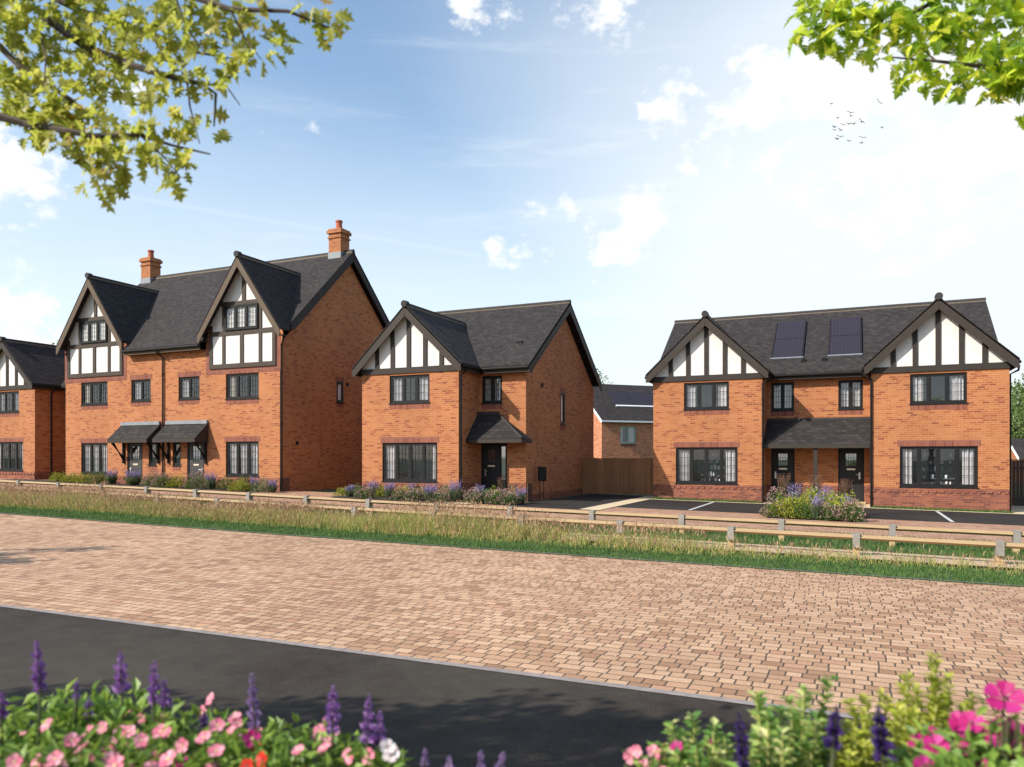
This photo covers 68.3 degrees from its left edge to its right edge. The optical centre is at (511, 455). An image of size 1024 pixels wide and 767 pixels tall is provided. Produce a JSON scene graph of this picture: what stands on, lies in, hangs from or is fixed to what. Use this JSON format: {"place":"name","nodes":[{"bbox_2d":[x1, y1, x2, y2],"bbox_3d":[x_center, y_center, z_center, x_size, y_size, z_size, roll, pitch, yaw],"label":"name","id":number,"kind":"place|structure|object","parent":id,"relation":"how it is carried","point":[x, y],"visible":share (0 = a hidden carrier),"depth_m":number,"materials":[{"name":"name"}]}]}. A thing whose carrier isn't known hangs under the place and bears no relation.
{"place":"outdoors","nodes":[
{"label":"outdoors","id":0,"kind":"place"},
{"bbox_2d":[0,607,896,766],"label":"asphalt road","id":1,"kind":"structure","parent":0,"point":[460,716],"depth_m":5.37,"materials":[{"name":"black asphalt"}]},
{"bbox_2d":[0,604,981,731],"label":"road channel","id":2,"kind":"object","parent":1,"relation":"on","point":[747,702],"visible":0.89,"depth_m":6.15,"materials":[{"name":"stone"}]},
{"bbox_2d":[0,514,1023,723],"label":"block paved road","id":3,"kind":"structure","parent":0,"point":[728,632],"depth_m":8.57,"materials":[{"name":"beige brick"}]},
{"bbox_2d":[6,513,1023,585],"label":"road edging","id":4,"kind":"object","parent":3,"relation":"on","point":[540,552],"visible":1,"depth_m":13.26,"materials":[{"name":"grey concrete"}]},
{"bbox_2d":[0,478,1023,542],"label":"block paved drive","id":5,"kind":"structure","parent":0,"point":[971,526],"depth_m":21.13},
{"bbox_2d":[0,479,265,491],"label":"flower bed soil","id":6,"kind":"structure","parent":5,"relation":"on","point":[128,485],"depth_m":32.42,"materials":[{"name":"brown soil"}]},
{"bbox_2d":[122,469,141,484],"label":"lavender plant","id":7,"kind":"object","parent":6,"relation":"on","point":[132,480],"visible":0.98,"depth_m":32.46,"materials":[{"name":"purple plant"}]},
{"bbox_2d":[182,469,210,488],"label":"flowering shrub","id":8,"kind":"object","parent":6,"relation":"on","point":[197,483],"visible":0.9,"depth_m":30.89,"materials":[{"name":"green plant"}]},
{"bbox_2d":[766,515,858,520],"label":"flower bed soil","id":9,"kind":"structure","parent":5,"relation":"on","point":[812,518],"depth_m":21.64,"materials":[{"name":"brown soil"}]},
{"bbox_2d":[777,492,811,518],"bbox_3d":[8.151,1.434,21.772,0.944,0.775,1.026,0,0,8],"label":"golden shrub","id":10,"kind":"object","parent":9,"relation":"on","point":[789,507],"visible":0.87,"depth_m":21.68,"materials":[{"name":"yellow plant"}]},
{"bbox_2d":[809,492,824,519],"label":"lavender plant","id":11,"kind":"object","parent":9,"relation":"on","point":[815,510],"visible":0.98,"depth_m":21.28,"materials":[{"name":"purple plant"}]},
{"bbox_2d":[815,498,842,520],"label":"flowering shrub","id":12,"kind":"object","parent":9,"relation":"on","point":[826,512],"visible":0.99,"depth_m":21.07,"materials":[{"name":"green plant"}]},
{"bbox_2d":[836,498,866,521],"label":"flowering shrub","id":13,"kind":"object","parent":9,"relation":"on","point":[859,515],"visible":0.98,"depth_m":20.97,"materials":[{"name":"green plant"}]},
{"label":"flower bed soil","id":14,"kind":"structure","parent":5,"relation":"on","visible":0},
{"bbox_2d":[448,479,461,501],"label":"lavender plant","id":15,"kind":"object","parent":14,"relation":"on","point":[454,495],"visible":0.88,"depth_m":25.97,"materials":[{"name":"purple plant"}]},
{"bbox_2d":[463,487,486,502],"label":"flowering shrub","id":16,"kind":"object","parent":14,"relation":"on","point":[479,495],"visible":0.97,"depth_m":25.74,"materials":[{"name":"green plant"}]},
{"bbox_2d":[483,488,507,503],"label":"flowering shrub","id":17,"kind":"object","parent":14,"relation":"on","point":[494,500],"visible":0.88,"depth_m":25.50,"materials":[{"name":"green plant"}]},
{"bbox_2d":[498,488,520,504],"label":"flowering shrub","id":18,"kind":"object","parent":14,"relation":"on","point":[509,500],"visible":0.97,"depth_m":25.33,"materials":[{"name":"green plant"}]},
{"bbox_2d":[0,479,1023,586],"bbox_3d":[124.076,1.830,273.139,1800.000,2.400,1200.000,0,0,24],"label":"ground","id":19,"kind":"structure","parent":0,"point":[592,542],"depth_m":14.72,"materials":[{"name":"green plant"}]},
{"bbox_2d":[0,336,65,479],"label":"detached house","id":20,"kind":"structure","parent":19,"relation":"on","point":[32,413],"depth_m":37.21,"materials":[{"name":"orange brick"}]},
{"bbox_2d":[0,391,18,416],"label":"window","id":21,"kind":"structure","parent":20,"relation":"in","point":[9,401],"depth_m":37.47,"materials":[{"name":"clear glass"}]},
{"bbox_2d":[0,437,23,471],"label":"window","id":22,"kind":"structure","parent":20,"relation":"in","point":[11,449],"depth_m":37.45,"materials":[{"name":"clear glass"}]},
{"bbox_2d":[0,0,354,213],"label":"oak tree","id":23,"kind":"object","parent":19,"relation":"on","point":[66,124],"visible":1,"depth_m":2.38,"materials":[{"name":"green plant"}]},
{"bbox_2d":[56,220,389,491],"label":"three storey house","id":24,"kind":"structure","parent":19,"relation":"on","point":[242,364],"depth_m":32.70,"materials":[{"name":"orange brick"}]},
{"bbox_2d":[80,438,107,474],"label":"window","id":25,"kind":"structure","parent":24,"relation":"in","point":[94,450],"depth_m":34.63,"materials":[{"name":"clear glass"}]},
{"bbox_2d":[80,381,107,409],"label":"window","id":26,"kind":"structure","parent":24,"relation":"in","point":[93,393],"depth_m":34.75,"materials":[{"name":"grey glass"}]},
{"bbox_2d":[80,319,107,343],"bbox_3d":[-18.916,-5.635,34.667,1.800,1.010,0.710,0,0,24],"label":"window","id":27,"kind":"structure","parent":24,"relation":"in","point":[97,340],"depth_m":34.34,"materials":[{"name":"black glass"}]},
{"bbox_2d":[128,443,141,482],"bbox_3d":[-16.646,0.395,33.449,0.960,1.950,0.181,0,0,24],"label":"door","id":28,"kind":"structure","parent":24,"relation":"in","point":[134,449],"depth_m":33.51,"materials":[{"name":"grey wood"}]},
{"bbox_2d":[130,374,151,405],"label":"window","id":29,"kind":"structure","parent":24,"relation":"in","point":[141,389],"depth_m":33.38,"materials":[{"name":"grey glass"}]},
{"bbox_2d":[171,442,180,470],"bbox_3d":[-14.133,0.037,32.816,0.540,1.215,1.135,0,0,24],"label":"window","id":30,"kind":"structure","parent":24,"relation":"in","point":[176,446],"depth_m":32.45,"materials":[{"name":"black glass"}]},
{"bbox_2d":[177,371,200,404],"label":"window","id":31,"kind":"structure","parent":24,"relation":"in","point":[188,384],"depth_m":32.21,"materials":[{"name":"grey glass"}]},
{"bbox_2d":[188,442,203,487],"bbox_3d":[-13.328,0.420,31.942,0.970,2.000,0.181,0,0,24],"label":"door","id":32,"kind":"structure","parent":24,"relation":"in","point":[195,459],"depth_m":31.99,"materials":[{"name":"grey wood"}]},
{"bbox_2d":[224,303,257,330],"bbox_3d":[-10.895,-5.635,31.023,1.800,1.010,0.710,0,0,24],"label":"window","id":33,"kind":"structure","parent":24,"relation":"in","point":[235,307],"depth_m":30.73,"materials":[{"name":"black glass"}]},
{"bbox_2d":[224,436,259,476],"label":"window","id":34,"kind":"structure","parent":24,"relation":"in","point":[242,451],"depth_m":30.96,"materials":[{"name":"clear glass"}]},
{"bbox_2d":[225,373,258,403],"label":"window","id":35,"kind":"structure","parent":24,"relation":"in","point":[244,386],"depth_m":31.09,"materials":[{"name":"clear glass"}]},
{"bbox_2d":[335,376,344,407],"bbox_3d":[-7.643,-2.810,33.501,0.199,1.350,0.630,0,0,24],"label":"window","id":36,"kind":"structure","parent":24,"relation":"in","point":[340,380],"depth_m":33.54,"materials":[{"name":"clear glass"}]},
{"bbox_2d":[352,300,601,501],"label":"detached house","id":37,"kind":"structure","parent":19,"relation":"on","point":[488,397],"depth_m":28.16,"materials":[{"name":"orange brick"}]},
{"bbox_2d":[388,374,429,408],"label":"window","id":38,"kind":"structure","parent":37,"relation":"in","point":[406,391],"depth_m":27.89,"materials":[{"name":"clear glass"}]},
{"bbox_2d":[381,436,438,482],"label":"window","id":39,"kind":"structure","parent":37,"relation":"in","point":[405,459],"depth_m":28.13,"materials":[{"name":"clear glass"}]},
{"bbox_2d":[481,375,502,408],"bbox_3d":[-0.709,-2.343,28.095,0.890,1.235,0.243,0,0,24],"label":"window","id":40,"kind":"structure","parent":37,"relation":"in","point":[491,385],"depth_m":28.08,"materials":[{"name":"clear glass"}]},
{"bbox_2d":[481,443,506,495],"bbox_3d":[-0.643,0.595,28.047,1.070,2.090,0.181,0,0,24],"label":"door","id":41,"kind":"structure","parent":37,"relation":"in","point":[493,455],"depth_m":28.04,"materials":[{"name":"black wood"}]},
{"bbox_2d":[560,387,566,429],"bbox_3d":[2.060,-1.915,30.894,0.194,1.700,0.650,0,0,24],"label":"window","id":42,"kind":"structure","parent":37,"relation":"in","point":[562,390],"depth_m":30.98,"materials":[{"name":"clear glass"}]},
{"bbox_2d":[0,481,1023,576],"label":"meadow grass","id":43,"kind":"structure","parent":19,"relation":"on","point":[405,524],"depth_m":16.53,"materials":[{"name":"green plant"}]},
{"bbox_2d":[0,480,1023,554],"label":"knee rail fence","id":44,"kind":"object","parent":19,"relation":"on","point":[1016,535],"visible":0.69,"depth_m":17.66,"materials":[{"name":"wood"}]},
{"bbox_2d":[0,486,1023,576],"bbox_3d":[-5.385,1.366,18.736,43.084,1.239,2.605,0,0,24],"label":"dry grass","id":45,"kind":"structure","parent":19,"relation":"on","point":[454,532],"depth_m":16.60,"materials":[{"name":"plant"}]},
{"bbox_2d":[2,486,1023,563],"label":"knee rail fence","id":46,"kind":"object","parent":19,"relation":"on","point":[999,546],"visible":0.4,"depth_m":14.72,"materials":[{"name":"wood"}]},
{"bbox_2d":[582,458,652,494],"bbox_3d":[4.676,1.045,32.309,3.490,1.910,0.120,0,0,24],"label":"fence","id":47,"kind":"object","parent":19,"relation":"on","point":[612,475],"depth_m":32.35,"materials":[{"name":"brown wood"}]},
{"bbox_2d":[593,384,652,478],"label":"house behind","id":48,"kind":"structure","parent":19,"relation":"on","point":[623,421],"depth_m":53.13,"materials":[{"name":"brown brick"}]},
{"bbox_2d":[620,426,636,445],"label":"window","id":49,"kind":"structure","parent":48,"relation":"in","point":[627,433],"depth_m":52.98,"materials":[{"name":"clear glass"}]},
{"bbox_2d":[650,497,761,503],"bbox_3d":[7.452,1.709,29.103,4.250,0.183,0.680,0,0,24],"label":"lawn strip","id":50,"kind":"object","parent":19,"relation":"on","point":[719,500],"visible":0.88,"depth_m":28.96,"materials":[{"name":"green plant"}]},
{"bbox_2d":[645,292,1021,511],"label":"semi detached house","id":51,"kind":"structure","parent":19,"relation":"on","point":[871,402],"depth_m":28.67,"materials":[{"name":"orange brick"}]},
{"bbox_2d":[683,382,729,414],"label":"window","id":52,"kind":"structure","parent":51,"relation":"in","point":[706,398],"depth_m":29.49,"materials":[{"name":"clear glass"}]},
{"bbox_2d":[674,441,739,484],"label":"window","id":53,"kind":"structure","parent":51,"relation":"in","point":[687,453],"depth_m":29.37,"materials":[{"name":"clear glass"}]},
{"bbox_2d":[699,450,725,480],"bbox_3d":[8.078,0.600,30.258,1.120,1.800,0.280,0,0,24],"label":"shelf unit","id":54,"kind":"object","parent":51,"relation":"in","point":[713,465],"visible":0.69,"depth_m":30.34,"materials":[{"name":"white paint"}]},
{"bbox_2d":[769,448,794,500],"bbox_3d":[10.609,0.740,29.581,0.970,2.120,0.280,0,0,24],"label":"door","id":55,"kind":"structure","parent":51,"relation":"in","point":[782,459],"depth_m":29.64,"materials":[{"name":"black wood"}]},
{"bbox_2d":[770,382,794,415],"bbox_3d":[10.628,-2.202,29.647,0.910,1.315,0.246,0,0,24],"label":"window","id":56,"kind":"structure","parent":51,"relation":"in","point":[782,394],"depth_m":29.63,"materials":[{"name":"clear glass"}]},
{"bbox_2d":[837,380,863,414],"bbox_3d":[12.841,-2.202,28.642,0.910,1.315,0.247,0,0,24],"label":"window","id":57,"kind":"structure","parent":51,"relation":"in","point":[850,392],"depth_m":28.63,"materials":[{"name":"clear glass"}]},
{"bbox_2d":[838,448,865,503],"bbox_3d":[12.826,0.740,28.574,1.000,2.120,0.280,0,0,24],"label":"door","id":58,"kind":"structure","parent":51,"relation":"in","point":[850,460],"depth_m":28.58,"materials":[{"name":"black wood"}]},
{"bbox_2d":[921,449,954,483],"bbox_3d":[15.234,0.600,27.008,1.100,1.800,0.280,0,0,24],"label":"shelf unit","id":59,"kind":"object","parent":51,"relation":"in","point":[928,466],"visible":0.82,"depth_m":27.04,"materials":[{"name":"paint"}]},
{"bbox_2d":[909,372,967,409],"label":"window","id":60,"kind":"structure","parent":51,"relation":"in","point":[941,390],"depth_m":26.20,"materials":[{"name":"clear glass"}]},
{"bbox_2d":[897,440,980,488],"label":"window","id":61,"kind":"structure","parent":51,"relation":"in","point":[966,451],"depth_m":26.09,"materials":[{"name":"clear glass"}]},
{"bbox_2d":[783,0,1023,129],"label":"maple tree","id":62,"kind":"object","parent":19,"relation":"on","point":[998,77],"visible":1,"depth_m":2.94,"materials":[{"name":"green plant"}]},
{"bbox_2d":[868,505,1013,513],"bbox_3d":[14.620,1.834,25.827,4.414,0.186,0.662,0,0,24],"label":"lawn strip","id":63,"kind":"object","parent":19,"relation":"on","point":[943,509],"visible":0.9,"depth_m":25.70,"materials":[{"name":"green plant"}]},
{"bbox_2d":[1011,373,1023,437],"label":"broadleaf tree","id":64,"kind":"object","parent":19,"relation":"on","point":[1017,430],"visible":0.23,"depth_m":73.83,"materials":[{"name":"green plant"}]},
{"bbox_2d":[1011,459,1023,505],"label":"timber gate","id":65,"kind":"structure","parent":19,"relation":"on","point":[1017,481],"depth_m":28.79,"materials":[{"name":"brown wood"}]},
{"bbox_2d":[1011,438,1023,458],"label":"garage","id":66,"kind":"structure","parent":19,"relation":"on","point":[1017,448],"depth_m":58.85,"materials":[{"name":"orange brick"}]},
{"bbox_2d":[0,0,1023,403],"label":"sky","id":67,"kind":"structure","parent":0,"point":[646,166],"materials":[{"name":"blue"}]},
{"bbox_2d":[17,487,1023,560],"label":"mown grass","id":68,"kind":"structure","parent":0,"point":[987,550],"depth_m":15.84,"materials":[{"name":"green plant"}]},
{"bbox_2d":[509,494,643,508],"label":"house drive asphalt","id":69,"kind":"structure","parent":0,"point":[581,501],"depth_m":27.51,"materials":[{"name":"black asphalt"}]},
{"bbox_2d":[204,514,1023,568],"bbox_3d":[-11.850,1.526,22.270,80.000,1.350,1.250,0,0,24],"label":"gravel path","id":70,"kind":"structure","parent":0,"point":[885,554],"depth_m":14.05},
{"bbox_2d":[582,496,652,509],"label":"flagstone path","id":71,"kind":"structure","parent":0,"point":[610,505],"depth_m":26.74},
{"bbox_2d":[617,500,1023,525],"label":"parking bay asphalt","id":72,"kind":"structure","parent":0,"point":[968,517],"depth_m":24.39,"materials":[{"name":"black asphalt"}]},
{"bbox_3d":[-0.752,1.343,1.650,1.237,0.714,0.800,0,0,0],"label":"raised planter","id":73,"kind":"object","parent":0,"visible":0},
{"bbox_2d":[0,692,9,763],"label":"salvia plant","id":74,"kind":"object","parent":73,"relation":"on","point":[4,703],"visible":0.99,"depth_m":1.60,"materials":[{"name":"purple plant"}]},
{"bbox_2d":[15,639,56,757],"bbox_3d":[-0.997,0.715,1.612,0.137,0.651,0.117,0,0,2],"label":"salvia plant","id":75,"kind":"object","parent":73,"relation":"on","point":[36,678],"visible":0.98,"depth_m":1.60,"materials":[{"name":"purple plant"}]},
{"bbox_2d":[0,718,104,766],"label":"bedding plant","id":76,"kind":"object","parent":73,"relation":"on","point":[8,761],"visible":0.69,"depth_m":1.49,"materials":[{"name":"pink plant"}]},
{"bbox_2d":[0,677,131,765],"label":"bedding plant","id":77,"kind":"object","parent":73,"relation":"on","point":[11,737],"visible":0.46,"depth_m":1.75,"materials":[{"name":"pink plant"}]},
{"bbox_2d":[71,680,98,726],"bbox_3d":[-1.001,0.773,1.696,0.142,0.534,0.093,0,0,-28],"label":"salvia plant","id":78,"kind":"object","parent":73,"relation":"on","point":[76,696],"visible":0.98,"depth_m":1.70,"materials":[{"name":"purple plant"}]},
{"bbox_2d":[5,715,187,766],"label":"bedding plant","id":79,"kind":"object","parent":73,"relation":"on","point":[119,732],"visible":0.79,"depth_m":1.50,"materials":[{"name":"pink plant"}]},
{"bbox_2d":[24,677,195,766],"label":"bedding plant","id":80,"kind":"object","parent":73,"relation":"on","point":[134,711],"visible":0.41,"depth_m":1.74,"materials":[{"name":"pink plant"}]},
{"bbox_2d":[104,651,133,740],"bbox_3d":[-0.857,0.734,1.639,0.152,0.612,0.079,0,0,24],"label":"salvia plant","id":81,"kind":"object","parent":73,"relation":"on","point":[121,685],"visible":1,"depth_m":1.65,"materials":[{"name":"purple plant"}]},
{"bbox_2d":[74,722,239,766],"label":"bedding plant","id":82,"kind":"object","parent":73,"relation":"on","point":[172,729],"visible":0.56,"depth_m":1.50,"materials":[{"name":"pink plant"}]},
{"bbox_2d":[133,679,186,753],"bbox_3d":[-0.731,0.757,1.592,0.104,0.566,0.144,0,0,24],"label":"salvia plant","id":83,"kind":"object","parent":73,"relation":"on","point":[166,702],"visible":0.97,"depth_m":1.60,"materials":[{"name":"purple plant"}]},
{"bbox_2d":[145,661,181,764],"bbox_3d":[-0.744,0.737,1.599,0.100,0.607,0.145,0,0,-19],"label":"salvia plant","id":84,"kind":"object","parent":73,"relation":"on","point":[153,698],"visible":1,"depth_m":1.60,"materials":[{"name":"purple plant"}]},
{"bbox_2d":[113,692,247,758],"bbox_3d":[-0.746,0.808,1.695,0.307,0.467,0.325,0,0,24],"label":"bedding plant","id":85,"kind":"object","parent":73,"relation":"on","point":[234,718],"visible":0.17,"depth_m":1.77,"materials":[{"name":"pink plant"}]},
{"bbox_2d":[145,718,267,766],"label":"bedding plant","id":86,"kind":"object","parent":73,"relation":"on","point":[197,738],"visible":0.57,"depth_m":1.52,"materials":[{"name":"pink plant"}]},
{"bbox_2d":[165,729,304,766],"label":"bedding plant","id":87,"kind":"object","parent":73,"relation":"on","point":[254,741],"visible":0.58,"depth_m":1.53,"materials":[{"name":"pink plant"}]},
{"bbox_2d":[246,673,273,748],"bbox_3d":[-0.516,0.750,1.604,0.101,0.580,0.136,0,0,-4],"label":"salvia plant","id":88,"kind":"object","parent":73,"relation":"on","point":[254,713],"visible":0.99,"depth_m":1.60,"materials":[{"name":"purple plant"}]},
{"bbox_2d":[220,731,319,766],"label":"bedding plant","id":89,"kind":"object","parent":73,"relation":"on","point":[260,754],"visible":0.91,"depth_m":1.51,"materials":[{"name":"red plant"}]},
{"bbox_2d":[213,711,358,766],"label":"bedding plant","id":90,"kind":"object","parent":73,"relation":"on","point":[318,731],"visible":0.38,"depth_m":1.72,"materials":[{"name":"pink plant"}]},
{"bbox_2d":[266,732,396,766],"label":"bedding plant","id":91,"kind":"object","parent":73,"relation":"on","point":[344,750],"visible":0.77,"depth_m":1.53,"materials":[{"name":"pink plant"}]},
{"bbox_2d":[315,685,352,766],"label":"salvia plant","id":92,"kind":"object","parent":73,"relation":"on","point":[333,718],"visible":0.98,"depth_m":1.60,"materials":[{"name":"purple plant"}]},
{"bbox_2d":[345,694,375,766],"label":"salvia plant","id":93,"kind":"object","parent":73,"relation":"on","point":[367,725],"visible":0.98,"depth_m":1.55,"materials":[{"name":"purple plant"}]},
{"bbox_2d":[348,739,413,766],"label":"bedding plant","id":94,"kind":"object","parent":73,"relation":"on","point":[390,748],"visible":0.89,"depth_m":1.50,"materials":[{"name":"white plant"}]},
{"bbox_2d":[370,711,402,766],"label":"salvia plant","id":95,"kind":"object","parent":73,"relation":"on","point":[378,737],"visible":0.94,"depth_m":1.55,"materials":[{"name":"purple plant"}]},
{"bbox_3d":[0.831,1.343,1.650,1.216,0.714,0.800,0,0,0],"label":"raised planter","id":96,"kind":"object","parent":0,"visible":0},
{"bbox_2d":[621,744,669,766],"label":"bedding plant","id":97,"kind":"object","parent":96,"relation":"on","point":[635,753],"visible":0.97,"depth_m":1.60,"materials":[{"name":"pink plant"}]},
{"bbox_2d":[638,740,726,766],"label":"bedding plant","id":98,"kind":"object","parent":96,"relation":"on","point":[673,745],"visible":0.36,"depth_m":1.62,"materials":[{"name":"pink plant"}]},
{"bbox_2d":[652,711,735,766],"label":"variegated shrub","id":99,"kind":"object","parent":96,"relation":"in","point":[722,751],"visible":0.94,"depth_m":1.59,"materials":[{"name":"green plant"}]},
{"bbox_2d":[719,711,750,766],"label":"salvia plant","id":100,"kind":"object","parent":96,"relation":"on","point":[742,750],"visible":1,"depth_m":1.45,"materials":[{"name":"purple plant"}]},
{"bbox_2d":[737,675,838,766],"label":"variegated shrub","id":101,"kind":"object","parent":96,"relation":"in","point":[794,748],"visible":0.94,"depth_m":1.54,"materials":[{"name":"green plant"}]},
{"bbox_2d":[822,705,845,766],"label":"salvia plant","id":102,"kind":"object","parent":96,"relation":"on","point":[834,732],"visible":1,"depth_m":1.40,"materials":[{"name":"purple plant"}]},
{"bbox_2d":[869,705,897,766],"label":"salvia plant","id":103,"kind":"object","parent":96,"relation":"on","point":[882,744],"visible":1,"depth_m":1.40,"materials":[{"name":"purple plant"}]},
{"bbox_2d":[828,651,978,766],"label":"golden shrub","id":104,"kind":"object","parent":96,"relation":"on","point":[858,752],"visible":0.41,"depth_m":1.60,"materials":[{"name":"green plant"}]},
{"bbox_2d":[884,738,954,766],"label":"bedding plant","id":105,"kind":"object","parent":96,"relation":"on","point":[903,754],"visible":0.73,"depth_m":1.40,"materials":[{"name":"green plant"}]},
{"bbox_2d":[905,710,1013,766],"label":"bedding plant","id":106,"kind":"object","parent":96,"relation":"on","point":[962,725],"visible":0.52,"depth_m":1.46,"materials":[{"name":"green plant"}]},
{"bbox_2d":[910,734,1023,766],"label":"bedding plant","id":107,"kind":"object","parent":96,"relation":"on","point":[943,747],"visible":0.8,"depth_m":1.39,"materials":[{"name":"green plant"}]},
{"bbox_2d":[963,716,1023,766],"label":"bedding plant","id":108,"kind":"object","parent":96,"relation":"on","point":[1017,754],"visible":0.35,"depth_m":1.41,"materials":[{"name":"green plant"}]},
{"bbox_2d":[976,680,1023,761],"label":"bedding plant","id":109,"kind":"object","parent":96,"relation":"on","point":[1011,733],"visible":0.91,"depth_m":1.40,"materials":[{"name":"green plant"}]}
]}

